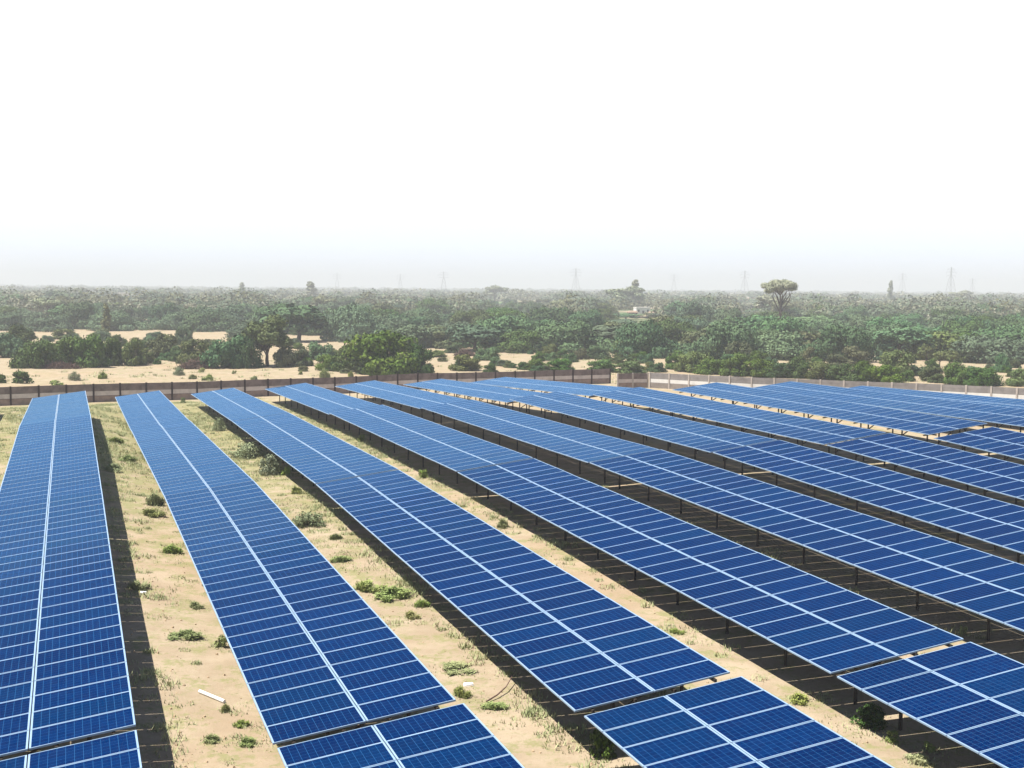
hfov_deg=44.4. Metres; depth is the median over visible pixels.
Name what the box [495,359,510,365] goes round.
shrub
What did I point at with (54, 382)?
bush
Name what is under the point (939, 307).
tree
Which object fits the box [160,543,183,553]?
bush
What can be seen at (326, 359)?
shrub
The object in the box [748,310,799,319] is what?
tree
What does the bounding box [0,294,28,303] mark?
tree
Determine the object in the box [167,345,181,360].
shrub
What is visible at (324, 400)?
solar table
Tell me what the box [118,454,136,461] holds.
bush
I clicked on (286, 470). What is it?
bush
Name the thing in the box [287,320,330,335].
tree
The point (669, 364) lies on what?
shrub
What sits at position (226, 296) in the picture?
wood
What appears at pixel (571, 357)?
shrub
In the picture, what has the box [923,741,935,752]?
bush
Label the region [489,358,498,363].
shrub
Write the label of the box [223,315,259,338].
tree
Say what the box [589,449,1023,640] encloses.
solar table
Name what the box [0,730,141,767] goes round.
solar table
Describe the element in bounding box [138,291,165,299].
tree
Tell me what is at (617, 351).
shrub
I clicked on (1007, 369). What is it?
shrub
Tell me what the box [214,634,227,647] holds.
bush
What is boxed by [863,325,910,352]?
tree
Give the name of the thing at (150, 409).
solar table
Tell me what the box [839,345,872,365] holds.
shrub
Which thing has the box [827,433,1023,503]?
solar table
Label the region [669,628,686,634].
bush
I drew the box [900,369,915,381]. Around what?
shrub
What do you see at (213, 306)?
tree
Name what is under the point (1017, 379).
shrub
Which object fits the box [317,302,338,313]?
tree
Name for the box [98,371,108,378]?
bush
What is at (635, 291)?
tree
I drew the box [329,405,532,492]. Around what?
solar table
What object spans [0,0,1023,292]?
sky
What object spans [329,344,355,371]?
shrub
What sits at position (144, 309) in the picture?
tree
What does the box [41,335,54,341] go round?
shrub
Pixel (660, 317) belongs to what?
tree
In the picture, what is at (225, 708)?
bush
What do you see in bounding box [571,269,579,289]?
pylon
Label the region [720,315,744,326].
tree
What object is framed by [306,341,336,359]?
shrub
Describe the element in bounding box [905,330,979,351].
tree
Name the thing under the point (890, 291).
tree
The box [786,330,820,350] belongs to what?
tree
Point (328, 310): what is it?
tree
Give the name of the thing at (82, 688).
solar table
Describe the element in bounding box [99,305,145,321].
tree
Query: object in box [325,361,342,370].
shrub
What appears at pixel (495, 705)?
bush
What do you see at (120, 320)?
tree
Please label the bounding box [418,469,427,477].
bush
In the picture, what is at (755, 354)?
shrub
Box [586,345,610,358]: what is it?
shrub
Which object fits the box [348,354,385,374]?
shrub
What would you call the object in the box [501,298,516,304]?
tree
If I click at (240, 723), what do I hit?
bush
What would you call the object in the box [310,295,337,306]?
tree
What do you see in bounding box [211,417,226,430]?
bush
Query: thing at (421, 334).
tree
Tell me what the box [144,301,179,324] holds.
tree
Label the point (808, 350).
shrub
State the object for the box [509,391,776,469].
solar table
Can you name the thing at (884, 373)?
shrub
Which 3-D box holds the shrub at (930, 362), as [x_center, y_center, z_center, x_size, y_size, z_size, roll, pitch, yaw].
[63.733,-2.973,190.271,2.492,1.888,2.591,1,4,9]
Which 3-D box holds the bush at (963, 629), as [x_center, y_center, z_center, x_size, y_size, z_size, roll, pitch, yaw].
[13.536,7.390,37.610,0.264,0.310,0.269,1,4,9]
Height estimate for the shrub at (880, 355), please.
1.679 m
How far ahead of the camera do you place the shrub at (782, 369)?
172.40 m
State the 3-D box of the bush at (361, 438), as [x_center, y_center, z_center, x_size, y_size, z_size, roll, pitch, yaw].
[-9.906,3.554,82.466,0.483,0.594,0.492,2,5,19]
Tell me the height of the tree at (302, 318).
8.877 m
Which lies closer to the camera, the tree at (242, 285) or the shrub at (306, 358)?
the shrub at (306, 358)
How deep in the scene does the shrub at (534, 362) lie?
183.02 m
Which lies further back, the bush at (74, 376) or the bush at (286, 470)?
the bush at (74, 376)
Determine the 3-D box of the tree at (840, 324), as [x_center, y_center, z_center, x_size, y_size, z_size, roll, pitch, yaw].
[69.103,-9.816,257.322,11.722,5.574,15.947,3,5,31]
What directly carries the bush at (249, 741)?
on the ground at (418, 639)
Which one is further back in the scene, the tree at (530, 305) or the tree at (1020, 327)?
the tree at (530, 305)
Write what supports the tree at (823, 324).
on the ground at (418, 639)
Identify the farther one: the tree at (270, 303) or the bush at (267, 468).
the tree at (270, 303)
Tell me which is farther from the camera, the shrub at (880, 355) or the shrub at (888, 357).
the shrub at (880, 355)
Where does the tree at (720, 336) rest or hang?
on the ground at (418, 639)
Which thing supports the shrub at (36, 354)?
on the ground at (418, 639)
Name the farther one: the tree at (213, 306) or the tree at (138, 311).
the tree at (138, 311)
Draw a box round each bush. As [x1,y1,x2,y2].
[0,373,6,382]
[11,369,33,383]
[49,380,64,384]
[68,371,81,380]
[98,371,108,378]
[104,463,121,471]
[108,436,124,442]
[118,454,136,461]
[127,580,151,590]
[142,508,166,517]
[145,491,165,505]
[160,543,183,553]
[167,628,204,640]
[172,366,185,374]
[188,373,196,378]
[189,601,204,608]
[201,373,212,380]
[203,733,219,744]
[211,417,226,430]
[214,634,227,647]
[220,703,230,711]
[227,442,268,458]
[233,719,249,727]
[238,736,256,747]
[257,453,283,475]
[281,465,290,475]
[291,486,301,493]
[292,511,325,526]
[318,368,330,377]
[329,532,342,539]
[329,555,352,562]
[353,577,389,593]
[358,433,364,441]
[372,585,414,602]
[403,610,421,619]
[414,599,430,607]
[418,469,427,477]
[442,660,477,675]
[453,685,472,698]
[480,701,509,709]
[496,518,507,528]
[589,729,616,759]
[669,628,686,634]
[790,692,809,705]
[850,702,887,730]
[885,729,898,743]
[902,752,929,765]
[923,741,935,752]
[959,625,967,635]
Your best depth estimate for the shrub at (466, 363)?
176.72 m
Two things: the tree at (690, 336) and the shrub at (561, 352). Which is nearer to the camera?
the shrub at (561, 352)
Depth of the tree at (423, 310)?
382.50 m
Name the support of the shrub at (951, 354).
on the ground at (418, 639)
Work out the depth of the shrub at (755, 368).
173.51 m
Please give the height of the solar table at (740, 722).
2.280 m
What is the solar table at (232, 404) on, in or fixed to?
on the ground at (418, 639)
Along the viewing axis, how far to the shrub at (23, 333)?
214.37 m
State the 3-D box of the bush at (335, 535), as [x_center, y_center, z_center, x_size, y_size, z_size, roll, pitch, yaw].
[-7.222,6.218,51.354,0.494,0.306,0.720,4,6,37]
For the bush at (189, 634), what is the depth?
36.63 m
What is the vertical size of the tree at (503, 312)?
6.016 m
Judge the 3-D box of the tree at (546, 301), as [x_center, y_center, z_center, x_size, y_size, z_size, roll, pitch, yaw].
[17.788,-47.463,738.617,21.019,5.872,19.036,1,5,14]
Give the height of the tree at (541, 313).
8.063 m
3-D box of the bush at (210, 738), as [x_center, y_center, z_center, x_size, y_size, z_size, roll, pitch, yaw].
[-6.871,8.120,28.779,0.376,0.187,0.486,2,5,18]
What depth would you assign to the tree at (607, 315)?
415.42 m
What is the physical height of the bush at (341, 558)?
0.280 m
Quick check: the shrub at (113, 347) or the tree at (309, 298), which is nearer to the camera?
the shrub at (113, 347)
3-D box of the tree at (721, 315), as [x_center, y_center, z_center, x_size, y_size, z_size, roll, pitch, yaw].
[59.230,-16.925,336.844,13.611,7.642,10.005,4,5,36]
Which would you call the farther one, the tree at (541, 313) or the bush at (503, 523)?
the tree at (541, 313)
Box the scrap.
[463,682,473,686]
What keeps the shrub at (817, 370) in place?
on the ground at (418, 639)
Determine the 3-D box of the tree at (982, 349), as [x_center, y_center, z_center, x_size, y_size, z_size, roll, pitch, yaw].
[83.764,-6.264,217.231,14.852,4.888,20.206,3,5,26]
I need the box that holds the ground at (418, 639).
[0,287,1023,767]
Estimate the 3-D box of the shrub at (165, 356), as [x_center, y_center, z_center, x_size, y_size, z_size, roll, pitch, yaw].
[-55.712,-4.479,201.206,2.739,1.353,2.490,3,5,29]
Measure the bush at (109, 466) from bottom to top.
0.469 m
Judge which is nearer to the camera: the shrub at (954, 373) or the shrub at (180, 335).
the shrub at (954, 373)
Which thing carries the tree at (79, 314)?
on the ground at (418, 639)
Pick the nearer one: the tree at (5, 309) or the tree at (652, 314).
the tree at (5, 309)
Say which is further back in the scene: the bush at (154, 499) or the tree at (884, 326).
the tree at (884, 326)
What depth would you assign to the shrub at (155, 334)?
279.84 m
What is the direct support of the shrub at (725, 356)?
on the ground at (418, 639)
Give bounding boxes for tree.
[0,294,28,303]
[0,306,17,313]
[0,312,28,330]
[13,309,46,321]
[24,315,74,331]
[32,297,62,313]
[42,289,56,297]
[46,303,99,316]
[47,304,60,317]
[56,295,72,302]
[57,300,97,328]
[84,310,155,330]
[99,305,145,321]
[100,304,111,329]
[133,307,142,315]
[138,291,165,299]
[139,305,153,318]
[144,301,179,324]
[149,311,189,329]
[177,309,243,331]
[181,304,206,313]
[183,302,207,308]
[194,303,248,325]
[207,304,225,309]
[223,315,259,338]
[229,303,258,313]
[236,301,295,333]
[237,282,244,293]
[241,314,293,365]
[254,299,277,307]
[255,303,329,340]
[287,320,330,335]
[297,296,319,303]
[302,281,317,295]
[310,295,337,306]
[316,301,390,342]
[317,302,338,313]
[323,305,361,314]
[337,296,355,305]
[356,302,373,306]
[361,323,449,347]
[365,307,399,315]
[372,303,406,314]
[375,314,413,332]
[388,294,405,300]
[388,313,435,325]
[399,299,418,310]
[401,307,445,318]
[406,310,443,324]
[412,298,453,313]
[414,324,468,348]
[436,320,473,328]
[439,310,471,322]
[445,314,538,347]
[445,323,507,350]
[448,308,493,324]
[451,302,478,309]
[478,299,500,304]
[482,285,508,300]
[484,329,543,352]
[489,309,529,318]
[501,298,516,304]
[503,301,526,310]
[520,301,545,312]
[527,299,554,306]
[528,305,574,322]
[530,318,559,326]
[530,319,613,353]
[550,299,575,308]
[565,308,606,326]
[587,302,621,317]
[588,324,627,341]
[589,308,619,320]
[604,286,647,306]
[604,321,625,326]
[610,319,638,324]
[611,319,686,358]
[613,313,645,318]
[629,279,642,301]
[642,314,682,325]
[643,312,660,316]
[655,318,700,345]
[662,300,688,314]
[668,300,714,321]
[672,314,708,323]
[673,324,733,349]
[674,316,710,331]
[679,320,763,359]
[711,307,742,324]
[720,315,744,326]
[732,314,777,328]
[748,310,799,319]
[748,315,814,341]
[750,328,780,335]
[752,294,791,308]
[753,330,806,360]
[760,279,798,317]
[770,300,793,311]
[782,307,803,316]
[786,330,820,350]
[787,314,843,323]
[794,318,820,333]
[795,323,878,361]
[803,305,840,316]
[804,299,819,305]
[807,312,831,317]
[812,320,851,332]
[815,323,865,331]
[830,312,867,322]
[843,305,873,317]
[847,314,879,327]
[863,316,911,328]
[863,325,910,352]
[866,323,914,328]
[869,325,935,351]
[878,313,902,320]
[887,280,893,299]
[892,313,929,325]
[902,320,924,328]
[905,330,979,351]
[906,331,976,362]
[914,326,944,332]
[923,307,965,325]
[924,313,970,328]
[928,315,994,329]
[932,305,957,310]
[939,318,986,333]
[948,290,974,298]
[948,334,1023,363]
[960,315,999,320]
[968,311,1006,318]
[969,324,1023,341]
[974,302,1008,313]
[987,314,1023,328]
[994,322,1023,328]
[1005,313,1023,320]
[1012,308,1023,316]
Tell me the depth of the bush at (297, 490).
62.74 m
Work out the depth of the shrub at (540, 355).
205.09 m
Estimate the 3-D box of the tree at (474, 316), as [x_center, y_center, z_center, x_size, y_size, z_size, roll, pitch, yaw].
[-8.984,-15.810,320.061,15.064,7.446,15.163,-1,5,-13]
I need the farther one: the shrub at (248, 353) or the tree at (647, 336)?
the tree at (647, 336)
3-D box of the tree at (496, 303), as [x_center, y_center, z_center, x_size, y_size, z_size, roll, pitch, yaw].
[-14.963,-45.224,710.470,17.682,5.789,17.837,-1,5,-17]
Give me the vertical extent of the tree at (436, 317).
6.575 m
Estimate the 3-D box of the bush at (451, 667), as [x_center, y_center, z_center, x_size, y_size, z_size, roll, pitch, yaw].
[-1.469,7.788,34.605,1.061,0.188,1.249,-1,5,-17]
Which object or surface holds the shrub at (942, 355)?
on the ground at (418, 639)
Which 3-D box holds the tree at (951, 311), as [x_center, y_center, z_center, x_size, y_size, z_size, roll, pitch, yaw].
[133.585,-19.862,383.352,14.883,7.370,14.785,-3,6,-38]
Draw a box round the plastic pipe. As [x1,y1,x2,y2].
[198,690,225,702]
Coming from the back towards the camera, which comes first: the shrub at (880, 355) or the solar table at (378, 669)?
the shrub at (880, 355)
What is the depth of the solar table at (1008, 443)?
66.91 m
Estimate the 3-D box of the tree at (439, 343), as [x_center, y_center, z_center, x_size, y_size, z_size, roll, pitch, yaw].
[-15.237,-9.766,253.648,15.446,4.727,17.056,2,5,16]
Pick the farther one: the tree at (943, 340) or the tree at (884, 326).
the tree at (884, 326)
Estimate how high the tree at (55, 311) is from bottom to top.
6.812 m
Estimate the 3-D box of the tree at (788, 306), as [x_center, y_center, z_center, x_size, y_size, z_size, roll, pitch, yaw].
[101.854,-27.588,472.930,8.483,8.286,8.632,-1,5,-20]
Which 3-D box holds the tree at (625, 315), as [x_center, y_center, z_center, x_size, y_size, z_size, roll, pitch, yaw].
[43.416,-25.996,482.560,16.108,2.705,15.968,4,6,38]
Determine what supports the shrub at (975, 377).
on the ground at (418, 639)
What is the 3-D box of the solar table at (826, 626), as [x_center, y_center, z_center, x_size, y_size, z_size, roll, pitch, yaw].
[4.439,6.077,45.956,3.918,2.476,31.377,-1,5,-19]
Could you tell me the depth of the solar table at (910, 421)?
80.31 m
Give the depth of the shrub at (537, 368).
178.09 m
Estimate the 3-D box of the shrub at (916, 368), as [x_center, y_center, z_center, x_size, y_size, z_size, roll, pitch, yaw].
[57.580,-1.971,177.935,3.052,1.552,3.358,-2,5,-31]
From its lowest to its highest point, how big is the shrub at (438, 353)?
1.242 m
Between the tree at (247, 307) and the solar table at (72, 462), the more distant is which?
the tree at (247, 307)
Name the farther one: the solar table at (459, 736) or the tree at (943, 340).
the tree at (943, 340)
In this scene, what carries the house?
on the ground at (418, 639)
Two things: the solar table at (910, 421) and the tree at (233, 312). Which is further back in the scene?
the tree at (233, 312)
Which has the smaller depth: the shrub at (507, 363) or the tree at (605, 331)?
the shrub at (507, 363)
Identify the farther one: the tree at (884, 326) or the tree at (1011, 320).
the tree at (1011, 320)
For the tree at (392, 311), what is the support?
on the ground at (418, 639)
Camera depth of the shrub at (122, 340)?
246.07 m
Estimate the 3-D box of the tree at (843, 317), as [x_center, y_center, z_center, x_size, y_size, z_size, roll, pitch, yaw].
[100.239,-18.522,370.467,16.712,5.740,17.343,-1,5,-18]
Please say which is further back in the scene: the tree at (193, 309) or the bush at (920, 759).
the tree at (193, 309)
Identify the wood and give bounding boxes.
[0,284,1023,321]
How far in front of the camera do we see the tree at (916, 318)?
381.95 m
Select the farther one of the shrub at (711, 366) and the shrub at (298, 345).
the shrub at (298, 345)
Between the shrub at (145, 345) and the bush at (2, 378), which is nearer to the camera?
the bush at (2, 378)
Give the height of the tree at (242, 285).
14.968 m
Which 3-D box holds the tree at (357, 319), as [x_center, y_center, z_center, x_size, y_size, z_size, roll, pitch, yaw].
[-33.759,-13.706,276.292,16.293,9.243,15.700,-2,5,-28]
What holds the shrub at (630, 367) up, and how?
on the ground at (418, 639)
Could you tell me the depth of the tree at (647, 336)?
216.89 m
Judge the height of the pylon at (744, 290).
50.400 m
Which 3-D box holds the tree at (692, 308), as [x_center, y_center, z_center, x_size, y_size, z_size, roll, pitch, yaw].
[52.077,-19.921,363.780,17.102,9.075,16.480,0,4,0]
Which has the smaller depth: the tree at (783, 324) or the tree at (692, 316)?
the tree at (783, 324)
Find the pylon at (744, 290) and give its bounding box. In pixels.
[740,271,749,291]
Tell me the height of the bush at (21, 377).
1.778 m
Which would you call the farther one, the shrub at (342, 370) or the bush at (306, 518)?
the shrub at (342, 370)
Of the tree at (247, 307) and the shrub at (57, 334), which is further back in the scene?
the tree at (247, 307)
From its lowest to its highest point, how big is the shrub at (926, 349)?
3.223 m
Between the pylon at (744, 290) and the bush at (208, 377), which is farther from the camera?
the pylon at (744, 290)
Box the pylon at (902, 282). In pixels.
[898,273,905,292]
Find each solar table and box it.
[0,415,101,505]
[0,489,135,760]
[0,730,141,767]
[20,391,90,424]
[115,391,188,429]
[131,421,253,495]
[164,481,455,744]
[191,388,287,436]
[232,412,397,494]
[265,383,377,429]
[277,703,524,767]
[316,470,729,712]
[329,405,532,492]
[335,380,466,421]
[403,379,543,413]
[422,399,658,482]
[457,458,963,704]
[469,377,629,405]
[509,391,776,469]
[584,676,893,767]
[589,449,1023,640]
[594,387,885,460]
[673,382,986,450]
[713,440,1023,563]
[754,381,1023,432]
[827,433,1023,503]
[837,642,1023,767]
[851,386,1023,427]
[934,427,1023,460]
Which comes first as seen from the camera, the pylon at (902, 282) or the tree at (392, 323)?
the tree at (392, 323)
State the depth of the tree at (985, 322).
284.79 m
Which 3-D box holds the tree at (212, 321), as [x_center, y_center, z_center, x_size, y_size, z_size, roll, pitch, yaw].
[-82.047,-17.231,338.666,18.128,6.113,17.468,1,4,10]
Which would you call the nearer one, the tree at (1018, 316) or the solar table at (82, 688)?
the solar table at (82, 688)
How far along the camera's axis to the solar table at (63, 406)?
83.15 m
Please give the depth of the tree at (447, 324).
285.50 m
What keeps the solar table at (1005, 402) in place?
on the ground at (418, 639)
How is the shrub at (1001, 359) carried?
on the ground at (418, 639)
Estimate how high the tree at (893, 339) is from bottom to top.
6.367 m
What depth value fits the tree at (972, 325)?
267.93 m
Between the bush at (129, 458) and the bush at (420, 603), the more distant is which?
the bush at (129, 458)
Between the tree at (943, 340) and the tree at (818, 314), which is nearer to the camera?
the tree at (943, 340)
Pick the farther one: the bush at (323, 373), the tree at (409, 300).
the tree at (409, 300)
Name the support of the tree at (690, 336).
on the ground at (418, 639)
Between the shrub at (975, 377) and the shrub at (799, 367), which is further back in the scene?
the shrub at (799, 367)
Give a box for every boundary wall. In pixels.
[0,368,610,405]
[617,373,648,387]
[649,372,1023,398]
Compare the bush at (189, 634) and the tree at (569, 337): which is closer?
the bush at (189, 634)
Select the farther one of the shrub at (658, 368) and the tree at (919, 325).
the tree at (919, 325)
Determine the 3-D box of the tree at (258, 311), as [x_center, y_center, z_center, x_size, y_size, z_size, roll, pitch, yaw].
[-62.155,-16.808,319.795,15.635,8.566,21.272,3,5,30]
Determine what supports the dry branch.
on the ground at (418, 639)
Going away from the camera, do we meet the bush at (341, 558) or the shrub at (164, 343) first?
the bush at (341, 558)
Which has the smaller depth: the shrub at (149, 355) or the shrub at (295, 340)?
the shrub at (149, 355)
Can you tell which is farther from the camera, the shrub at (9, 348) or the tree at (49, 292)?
the tree at (49, 292)
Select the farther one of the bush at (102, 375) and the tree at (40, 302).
the tree at (40, 302)
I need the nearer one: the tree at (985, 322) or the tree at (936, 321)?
the tree at (985, 322)
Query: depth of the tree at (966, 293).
1029.85 m
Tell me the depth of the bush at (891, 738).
29.30 m
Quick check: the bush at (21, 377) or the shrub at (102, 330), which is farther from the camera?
the shrub at (102, 330)
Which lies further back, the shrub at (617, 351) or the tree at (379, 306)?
the tree at (379, 306)
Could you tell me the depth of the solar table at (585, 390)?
109.45 m
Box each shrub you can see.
[0,331,24,357]
[6,323,35,344]
[7,338,67,368]
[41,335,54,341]
[51,329,75,338]
[51,334,87,366]
[71,333,111,367]
[92,328,112,336]
[96,331,110,341]
[104,335,122,365]
[114,334,126,346]
[119,338,149,365]
[141,348,154,362]
[143,331,161,340]
[143,340,150,349]
[144,335,157,339]
[145,333,177,357]
[153,358,161,363]
[157,352,170,360]
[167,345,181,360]
[174,325,195,344]
[176,338,211,363]
[199,333,252,367]
[231,336,264,368]
[272,347,295,367]
[291,338,300,345]
[291,348,312,366]
[293,342,304,348]
[298,366,307,371]
[302,356,314,365]
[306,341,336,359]
[315,354,334,370]
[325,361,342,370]
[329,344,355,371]
[340,368,350,372]
[341,329,422,375]
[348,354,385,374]
[402,343,434,373]
[432,350,447,356]
[437,357,447,361]
[445,343,459,352]
[448,354,482,370]
[472,347,500,360]
[483,363,498,371]
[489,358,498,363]
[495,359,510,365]
[503,361,510,367]
[508,362,517,367]
[511,346,524,353]
[516,361,528,369]
[525,359,550,369]
[529,365,544,370]
[531,351,544,360]
[542,343,557,354]
[544,352,556,360]
[546,358,575,369]
[557,348,567,357]
[563,353,578,361]
[574,348,589,359]
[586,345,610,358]
[587,359,617,372]
[612,338,628,356]
[612,355,626,363]
[615,361,647,373]
[637,354,654,363]
[645,362,667,372]
[665,350,683,368]
[673,351,714,372]
[693,357,726,374]
[718,352,749,376]
[721,354,737,359]
[723,341,752,355]
[742,358,775,376]
[748,350,768,361]
[763,360,792,377]
[784,355,810,378]
[800,346,817,360]
[802,361,836,378]
[811,356,822,362]
[824,363,860,380]
[825,354,848,365]
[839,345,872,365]
[853,359,878,381]
[867,364,905,382]
[874,351,884,360]
[879,349,916,375]
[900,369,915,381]
[910,364,924,375]
[918,366,944,380]
[919,345,933,359]
[924,359,939,368]
[927,373,943,382]
[932,351,947,366]
[942,361,969,384]
[946,350,959,361]
[963,367,1004,385]
[991,353,1012,372]
[998,365,1010,372]
[1004,368,1023,386]
[1009,359,1021,367]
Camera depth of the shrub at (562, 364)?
183.77 m
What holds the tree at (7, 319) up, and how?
on the ground at (418, 639)
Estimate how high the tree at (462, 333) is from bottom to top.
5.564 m
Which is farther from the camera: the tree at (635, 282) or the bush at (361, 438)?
the tree at (635, 282)
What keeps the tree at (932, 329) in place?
on the ground at (418, 639)
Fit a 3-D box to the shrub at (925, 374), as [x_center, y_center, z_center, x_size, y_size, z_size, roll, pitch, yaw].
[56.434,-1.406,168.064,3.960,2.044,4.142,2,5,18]
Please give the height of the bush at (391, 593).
0.455 m
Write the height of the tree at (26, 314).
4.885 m
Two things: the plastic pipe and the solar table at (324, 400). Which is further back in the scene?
the solar table at (324, 400)
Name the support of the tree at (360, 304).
on the ground at (418, 639)
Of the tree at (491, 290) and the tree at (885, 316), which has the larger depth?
the tree at (491, 290)
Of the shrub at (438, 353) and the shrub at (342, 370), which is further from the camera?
the shrub at (438, 353)
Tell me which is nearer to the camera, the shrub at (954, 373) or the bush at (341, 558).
the bush at (341, 558)
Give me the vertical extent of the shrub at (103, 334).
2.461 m
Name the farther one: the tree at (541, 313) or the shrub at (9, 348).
the tree at (541, 313)
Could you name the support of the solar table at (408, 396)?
on the ground at (418, 639)
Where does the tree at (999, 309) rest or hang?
on the ground at (418, 639)
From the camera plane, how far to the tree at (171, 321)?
343.50 m
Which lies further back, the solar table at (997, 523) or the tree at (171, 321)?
the tree at (171, 321)
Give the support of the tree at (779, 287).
on the ground at (418, 639)
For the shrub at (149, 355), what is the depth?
193.58 m
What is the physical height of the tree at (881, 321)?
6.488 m
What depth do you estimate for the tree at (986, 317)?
324.77 m
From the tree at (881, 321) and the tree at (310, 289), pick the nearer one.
the tree at (881, 321)
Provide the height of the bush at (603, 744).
0.669 m
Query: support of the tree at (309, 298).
on the ground at (418, 639)
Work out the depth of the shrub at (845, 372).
167.78 m
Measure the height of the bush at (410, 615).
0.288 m
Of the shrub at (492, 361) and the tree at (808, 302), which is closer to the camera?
the shrub at (492, 361)
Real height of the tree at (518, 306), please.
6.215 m
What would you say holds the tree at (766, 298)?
on the ground at (418, 639)
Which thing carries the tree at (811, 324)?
on the ground at (418, 639)
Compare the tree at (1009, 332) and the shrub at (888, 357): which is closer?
the shrub at (888, 357)
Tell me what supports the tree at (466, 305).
on the ground at (418, 639)
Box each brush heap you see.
[33,361,83,368]
[176,356,213,368]
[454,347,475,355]
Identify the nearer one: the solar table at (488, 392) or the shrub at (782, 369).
the solar table at (488, 392)
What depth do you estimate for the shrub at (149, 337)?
248.39 m
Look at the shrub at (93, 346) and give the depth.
184.58 m
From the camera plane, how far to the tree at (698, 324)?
299.17 m
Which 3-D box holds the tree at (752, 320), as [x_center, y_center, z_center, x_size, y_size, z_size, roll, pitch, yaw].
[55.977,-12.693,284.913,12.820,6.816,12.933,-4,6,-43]
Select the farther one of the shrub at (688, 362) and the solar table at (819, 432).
the shrub at (688, 362)
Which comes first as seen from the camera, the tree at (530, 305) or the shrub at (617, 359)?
the shrub at (617, 359)
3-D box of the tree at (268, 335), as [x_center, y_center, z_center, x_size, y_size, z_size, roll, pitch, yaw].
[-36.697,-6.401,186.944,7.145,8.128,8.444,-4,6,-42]
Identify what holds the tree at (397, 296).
on the ground at (418, 639)
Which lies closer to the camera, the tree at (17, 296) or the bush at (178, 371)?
the bush at (178, 371)
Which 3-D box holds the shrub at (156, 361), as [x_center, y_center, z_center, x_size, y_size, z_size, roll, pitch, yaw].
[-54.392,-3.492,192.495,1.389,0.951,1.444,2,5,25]
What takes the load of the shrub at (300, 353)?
on the ground at (418, 639)
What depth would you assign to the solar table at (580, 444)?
73.37 m
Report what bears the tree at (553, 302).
on the ground at (418, 639)
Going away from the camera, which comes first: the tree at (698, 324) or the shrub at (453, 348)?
the shrub at (453, 348)
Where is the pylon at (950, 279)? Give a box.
[945,267,955,292]
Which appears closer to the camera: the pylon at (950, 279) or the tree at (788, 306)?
the tree at (788, 306)
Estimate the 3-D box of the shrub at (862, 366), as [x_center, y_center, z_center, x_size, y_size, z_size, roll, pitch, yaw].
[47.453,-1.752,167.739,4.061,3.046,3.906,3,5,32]
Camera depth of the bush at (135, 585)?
41.64 m
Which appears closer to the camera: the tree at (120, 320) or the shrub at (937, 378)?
the shrub at (937, 378)
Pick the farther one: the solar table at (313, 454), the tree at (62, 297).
the tree at (62, 297)
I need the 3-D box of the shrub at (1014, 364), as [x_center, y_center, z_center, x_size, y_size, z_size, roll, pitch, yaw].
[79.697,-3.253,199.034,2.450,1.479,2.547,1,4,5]
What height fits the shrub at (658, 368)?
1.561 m
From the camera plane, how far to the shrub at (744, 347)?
206.79 m
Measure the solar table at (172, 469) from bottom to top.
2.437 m
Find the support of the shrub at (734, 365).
on the ground at (418, 639)
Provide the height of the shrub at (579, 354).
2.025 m
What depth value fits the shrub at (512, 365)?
188.61 m
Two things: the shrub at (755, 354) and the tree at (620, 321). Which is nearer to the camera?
the shrub at (755, 354)
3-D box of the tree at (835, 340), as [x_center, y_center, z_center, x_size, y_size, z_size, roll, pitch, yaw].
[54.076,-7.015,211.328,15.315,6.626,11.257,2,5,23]
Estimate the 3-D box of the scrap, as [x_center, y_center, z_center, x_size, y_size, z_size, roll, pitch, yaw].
[-1.154,7.974,33.253,0.320,0.090,0.192,-1,5,-19]
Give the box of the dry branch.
[486,669,515,701]
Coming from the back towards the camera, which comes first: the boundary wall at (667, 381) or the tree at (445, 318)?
the tree at (445, 318)
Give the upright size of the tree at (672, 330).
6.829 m
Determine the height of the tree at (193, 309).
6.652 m
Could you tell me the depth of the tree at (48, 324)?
334.79 m
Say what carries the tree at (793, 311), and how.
on the ground at (418, 639)
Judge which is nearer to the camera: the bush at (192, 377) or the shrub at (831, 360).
the bush at (192, 377)
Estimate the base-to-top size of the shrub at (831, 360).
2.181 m
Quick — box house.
[633,307,650,313]
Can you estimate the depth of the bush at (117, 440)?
81.93 m
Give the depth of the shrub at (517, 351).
231.78 m
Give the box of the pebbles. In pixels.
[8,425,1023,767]
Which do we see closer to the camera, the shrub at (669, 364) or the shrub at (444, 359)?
the shrub at (669, 364)
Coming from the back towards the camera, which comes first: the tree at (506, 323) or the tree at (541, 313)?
the tree at (541, 313)
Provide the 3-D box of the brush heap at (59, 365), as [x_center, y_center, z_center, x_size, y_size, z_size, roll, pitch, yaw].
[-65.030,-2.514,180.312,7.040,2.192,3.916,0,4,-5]
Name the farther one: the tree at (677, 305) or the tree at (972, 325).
the tree at (677, 305)
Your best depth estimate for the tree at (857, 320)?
311.32 m
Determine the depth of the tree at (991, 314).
381.10 m
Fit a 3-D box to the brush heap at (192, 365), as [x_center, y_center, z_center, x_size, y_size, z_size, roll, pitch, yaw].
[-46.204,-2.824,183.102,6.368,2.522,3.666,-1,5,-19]
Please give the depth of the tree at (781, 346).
213.38 m
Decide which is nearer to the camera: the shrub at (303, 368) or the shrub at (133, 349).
the shrub at (303, 368)
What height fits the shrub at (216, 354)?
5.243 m
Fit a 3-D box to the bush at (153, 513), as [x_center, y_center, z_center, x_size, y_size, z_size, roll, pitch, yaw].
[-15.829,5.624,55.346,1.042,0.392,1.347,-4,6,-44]

